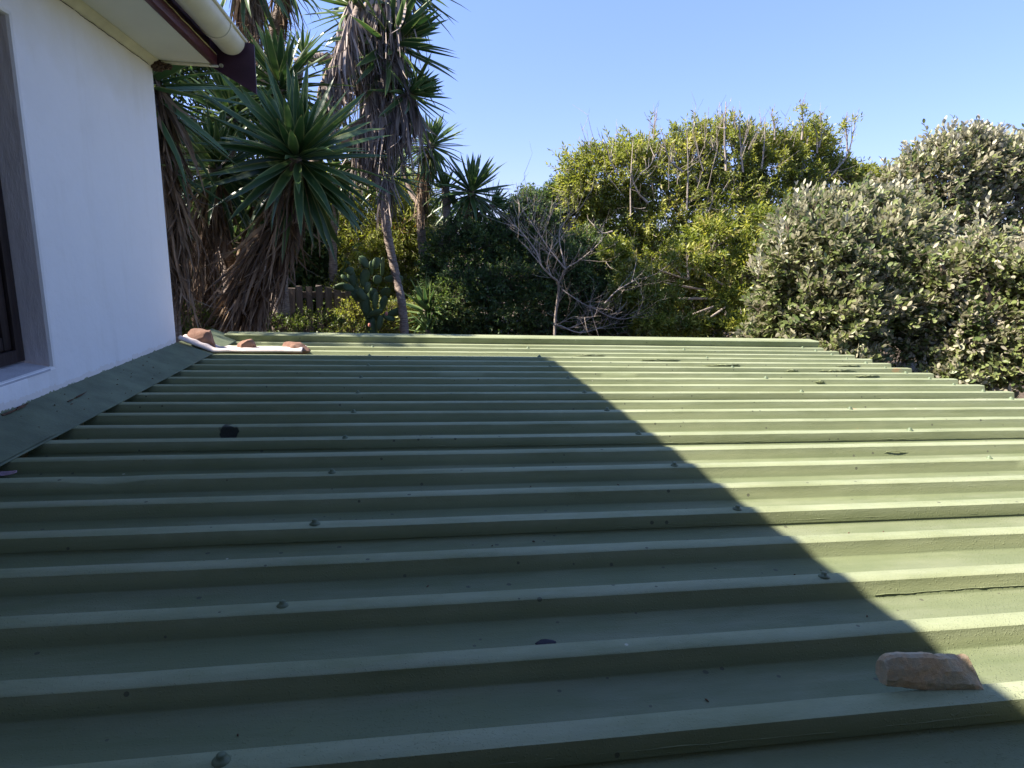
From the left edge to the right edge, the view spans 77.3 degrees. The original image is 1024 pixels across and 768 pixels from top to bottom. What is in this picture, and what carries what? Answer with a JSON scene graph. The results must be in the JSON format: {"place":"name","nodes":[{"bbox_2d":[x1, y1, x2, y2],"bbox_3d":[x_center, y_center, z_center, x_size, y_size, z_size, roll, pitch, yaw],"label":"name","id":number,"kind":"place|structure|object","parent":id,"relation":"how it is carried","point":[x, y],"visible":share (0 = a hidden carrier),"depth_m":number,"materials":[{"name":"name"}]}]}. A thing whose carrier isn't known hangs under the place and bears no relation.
{"place":"outdoors","nodes":[
{"label":"outdoors","id":0,"kind":"place"},
{"bbox_2d":[20,357,883,735],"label":"crumbs of litter","id":1,"kind":"object","parent":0,"point":[428,585],"visible":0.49,"depth_m":1.56,"materials":[{"name":"brown plant"}]},
{"bbox_2d":[168,0,1023,250],"label":"sky","id":2,"kind":"structure","parent":0,"point":[522,69],"materials":[{"name":"blue"}]},
{"bbox_2d":[347,253,1023,398],"bbox_3d":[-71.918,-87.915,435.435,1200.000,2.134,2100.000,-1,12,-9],"label":"ground","id":3,"kind":"structure","parent":0,"point":[1020,395],"depth_m":11.29,"materials":[{"name":"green plant"}]},
{"bbox_2d":[0,0,256,457],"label":"white house","id":4,"kind":"structure","parent":3,"relation":"on","point":[85,286],"depth_m":2.54,"materials":[{"name":"paint"}]},
{"bbox_2d":[0,178,24,366],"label":"window frame","id":5,"kind":"structure","parent":4,"relation":"in","point":[11,342],"depth_m":2.19,"materials":[{"name":"brown wood"}]},
{"bbox_2d":[151,60,172,71],"bbox_3d":[-1.788,-1.620,3.262,0.115,0.060,0.076,-5,13,-29],"label":"mud nest","id":6,"kind":"object","parent":4,"relation":"attached to","point":[158,66],"visible":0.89,"depth_m":3.25,"materials":[{"name":"brown soil"}]},
{"bbox_2d":[0,329,1023,767],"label":"corrugated roof","id":7,"kind":"structure","parent":4,"relation":"attached to","point":[204,563],"depth_m":1.35,"materials":[{"name":"green paint"}]},
{"bbox_2d":[0,470,16,475],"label":"dry petal","id":8,"kind":"object","parent":7,"relation":"on","point":[3,473],"visible":1,"depth_m":1.75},
{"bbox_2d":[1,403,27,415],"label":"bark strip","id":9,"kind":"object","parent":7,"relation":"on","point":[18,407],"visible":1,"depth_m":2.04,"materials":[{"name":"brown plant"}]},
{"bbox_2d":[178,334,305,351],"bbox_3d":[-1.554,-0.246,3.734,0.678,0.110,0.236,-2,12,-16],"label":"cloth","id":10,"kind":"object","parent":7,"relation":"on","point":[205,346],"visible":0.84,"depth_m":3.67,"materials":[{"name":"white fabric"}]},
{"bbox_2d":[187,328,215,347],"bbox_3d":[-1.785,-0.256,3.690,0.156,0.115,0.110,5,14,-28],"label":"stone","id":11,"kind":"object","parent":10,"relation":"on","point":[202,335],"visible":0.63,"depth_m":3.65,"materials":[{"name":"stone"}]},
{"bbox_2d":[237,339,256,353],"bbox_3d":[-1.550,-0.222,3.741,0.106,0.073,0.086,-15,16,-18],"label":"stone","id":12,"kind":"object","parent":10,"relation":"on","point":[249,343],"visible":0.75,"depth_m":3.71,"materials":[{"name":"stone"}]},
{"bbox_2d":[282,341,310,354],"bbox_3d":[-1.273,-0.213,3.789,0.168,0.071,0.098,8,12,1],"label":"stone","id":13,"kind":"object","parent":10,"relation":"on","point":[305,349],"visible":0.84,"depth_m":3.76,"materials":[{"name":"stone"}]},
{"bbox_2d":[535,639,555,644],"bbox_3d":[0.057,0.435,1.077,0.036,0.006,0.020,-2,12,-15],"label":"rubber scrap","id":14,"kind":"object","parent":7,"relation":"on","point":[544,641],"visible":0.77,"depth_m":1.08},
{"bbox_2d":[875,652,983,689],"bbox_3d":[0.621,0.429,0.954,0.149,0.057,0.032,2,-17,-5],"label":"stone","id":15,"kind":"object","parent":7,"relation":"on","point":[925,671],"visible":1,"depth_m":0.94,"materials":[{"name":"stone"}]},
{"bbox_2d":[152,65,253,342],"bbox_3d":[-2.587,-0.423,4.732,1.369,4.769,1.517,5,12,17],"label":"yucca tree","id":16,"kind":"object","parent":3,"relation":"on","point":[174,128],"visible":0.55,"depth_m":4.49,"materials":[{"name":"green plant"}]},
{"bbox_2d":[171,64,273,334],"bbox_3d":[-2.552,-0.997,5.951,1.325,3.952,1.745,4,12,13],"label":"yucca tree","id":17,"kind":"object","parent":3,"relation":"on","point":[220,226],"visible":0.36,"depth_m":5.57,"materials":[{"name":"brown plant"}]},
{"bbox_2d":[162,66,362,331],"bbox_3d":[-3.864,-2.451,7.332,4.158,5.357,1.295,-1,12,-9],"label":"dense tree","id":18,"kind":"object","parent":3,"relation":"on","point":[196,70],"visible":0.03,"depth_m":7.42,"materials":[{"name":"green plant"}]},
{"bbox_2d":[181,147,345,335],"bbox_3d":[-3.219,-1.507,7.607,2.776,3.271,1.377,-1,12,-9],"label":"dense shrub","id":19,"kind":"object","parent":3,"relation":"on","point":[308,240],"visible":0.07,"depth_m":7.57,"materials":[{"name":"green plant"}]},
{"bbox_2d":[181,298,372,334],"bbox_3d":[-2.449,-0.193,6.281,1.132,1.475,2.298,8,13,31],"label":"bush","id":20,"kind":"object","parent":3,"relation":"on","point":[333,321],"visible":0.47,"depth_m":6.60,"materials":[{"name":"green plant"}]},
{"bbox_2d":[220,0,334,142],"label":"yucca tree","id":21,"kind":"object","parent":3,"relation":"on","point":[248,12],"visible":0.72,"depth_m":6.72,"materials":[{"name":"green plant"}]},
{"bbox_2d":[214,18,354,331],"bbox_3d":[-2.138,-1.458,6.617,1.292,3.821,2.788,-1,12,-9],"label":"yucca tree","id":22,"kind":"object","parent":3,"relation":"on","point":[278,58],"visible":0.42,"depth_m":5.45,"materials":[{"name":"green plant"}]},
{"bbox_2d":[218,285,360,332],"bbox_3d":[-2.555,-0.370,7.321,1.652,1.522,0.142,-1,12,-9],"label":"picket fence","id":23,"kind":"object","parent":3,"relation":"on","point":[299,295],"visible":0.16,"depth_m":7.20,"materials":[{"name":"brown wood"}]},
{"bbox_2d":[193,58,396,332],"bbox_3d":[-1.825,-0.631,5.324,1.766,3.951,1.576,-1,12,-9],"label":"yucca tree","id":24,"kind":"object","parent":3,"relation":"on","point":[295,183],"visible":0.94,"depth_m":5.02,"materials":[{"name":"green plant"}]},
{"bbox_2d":[299,271,330,316],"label":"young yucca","id":25,"kind":"object","parent":3,"relation":"on","point":[311,282],"visible":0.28,"depth_m":7.67,"materials":[{"name":"green plant"}]},
{"bbox_2d":[318,259,355,291],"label":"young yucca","id":26,"kind":"object","parent":3,"relation":"on","point":[343,268],"visible":0.11,"depth_m":7.95,"materials":[{"name":"green plant"}]},
{"bbox_2d":[323,159,371,287],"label":"yucca tree","id":27,"kind":"object","parent":3,"relation":"on","point":[332,267],"visible":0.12,"depth_m":7.56,"materials":[{"name":"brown plant"}]},
{"bbox_2d":[333,255,402,332],"bbox_3d":[-1.528,-0.461,6.884,0.740,1.805,0.312,-1,12,-9],"label":"prickly pear","id":28,"kind":"object","parent":3,"relation":"on","point":[362,298],"visible":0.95,"depth_m":6.78,"materials":[{"name":"green plant"}]},
{"bbox_2d":[313,273,423,333],"bbox_3d":[-1.558,-0.560,7.512,1.622,1.524,0.879,-1,12,-9],"label":"bramble","id":29,"kind":"object","parent":3,"relation":"on","point":[349,307],"visible":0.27,"depth_m":7.31,"materials":[{"name":"green plant"}]},
{"bbox_2d":[295,158,453,333],"bbox_3d":[-1.976,-1.653,8.684,2.714,3.163,1.627,-1,12,-9],"label":"weeping bush","id":30,"kind":"object","parent":3,"relation":"on","point":[404,236],"visible":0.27,"depth_m":8.54,"materials":[{"name":"green plant"}]},
{"bbox_2d":[294,0,467,333],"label":"yucca tree","id":31,"kind":"object","parent":3,"relation":"on","point":[375,41],"visible":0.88,"depth_m":6.34,"materials":[{"name":"green plant"}]},
{"bbox_2d":[387,111,466,264],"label":"yucca tree","id":32,"kind":"object","parent":3,"relation":"on","point":[421,211],"visible":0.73,"depth_m":8.04,"materials":[{"name":"green plant"}]},
{"bbox_2d":[392,272,465,333],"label":"young yucca","id":33,"kind":"object","parent":3,"relation":"on","point":[420,294],"visible":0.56,"depth_m":7.23,"materials":[{"name":"green plant"}]},
{"bbox_2d":[399,217,461,291],"bbox_3d":[-1.336,-1.627,10.314,1.628,2.275,0.943,-10,16,-43],"label":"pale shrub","id":34,"kind":"object","parent":3,"relation":"on","point":[439,236],"visible":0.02,"depth_m":9.99,"materials":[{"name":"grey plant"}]},
{"bbox_2d":[409,309,456,333],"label":"young yucca","id":35,"kind":"object","parent":3,"relation":"on","point":[423,322],"visible":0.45,"depth_m":7.12,"materials":[{"name":"green plant"}]},
{"bbox_2d":[421,153,514,262],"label":"yucca tree","id":36,"kind":"object","parent":3,"relation":"on","point":[470,191],"visible":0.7,"depth_m":7.88,"materials":[{"name":"green plant"}]},
{"bbox_2d":[411,185,676,336],"bbox_3d":[0.547,-1.113,7.810,3.680,2.579,1.539,-3,12,-17],"label":"dark hedge","id":37,"kind":"object","parent":3,"relation":"on","point":[483,288],"visible":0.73,"depth_m":7.45,"materials":[{"name":"green plant"}]},
{"bbox_2d":[486,171,608,277],"bbox_3d":[0.556,-1.616,9.353,1.978,2.914,0.892,-1,12,-9],"label":"dark tree","id":38,"kind":"object","parent":3,"relation":"on","point":[545,191],"visible":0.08,"depth_m":9.03,"materials":[{"name":"green plant"}]},
{"bbox_2d":[478,141,672,336],"bbox_3d":[0.776,-0.935,6.775,2.218,3.104,1.181,-1,12,-9],"label":"bare shrub","id":39,"kind":"object","parent":3,"relation":"on","point":[565,268],"visible":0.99,"depth_m":6.76,"materials":[{"name":"grey plant"}]},
{"bbox_2d":[237,187,939,326],"bbox_3d":[0.072,-2.360,12.275,24.810,3.428,2.590,-1,12,-9],"label":"distant tree belt","id":40,"kind":"object","parent":3,"relation":"on","point":[588,261],"visible":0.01,"depth_m":12.35,"materials":[{"name":"green plant"}]},
{"bbox_2d":[545,94,883,337],"bbox_3d":[3.306,-1.907,8.507,5.662,4.008,2.758,-1,12,-9],"label":"bright tree","id":41,"kind":"object","parent":3,"relation":"on","point":[696,251],"visible":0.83,"depth_m":8.60,"materials":[{"name":"green plant"}]},
{"bbox_2d":[730,172,965,372],"bbox_3d":[3.280,-0.019,6.149,2.672,3.935,1.409,-4,13,-23],"label":"grey green bush","id":42,"kind":"object","parent":3,"relation":"on","point":[860,247],"visible":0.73,"depth_m":5.64,"materials":[{"name":"green plant"}]},
{"bbox_2d":[754,114,1023,278],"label":"felted bush","id":43,"kind":"object","parent":3,"relation":"on","point":[986,182],"visible":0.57,"depth_m":6.71,"materials":[{"name":"green plant"}]},
{"bbox_2d":[887,218,1023,398],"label":"glossy bush","id":44,"kind":"object","parent":3,"relation":"on","point":[977,337],"visible":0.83,"depth_m":5.52,"materials":[{"name":"green plant"}]}
]}

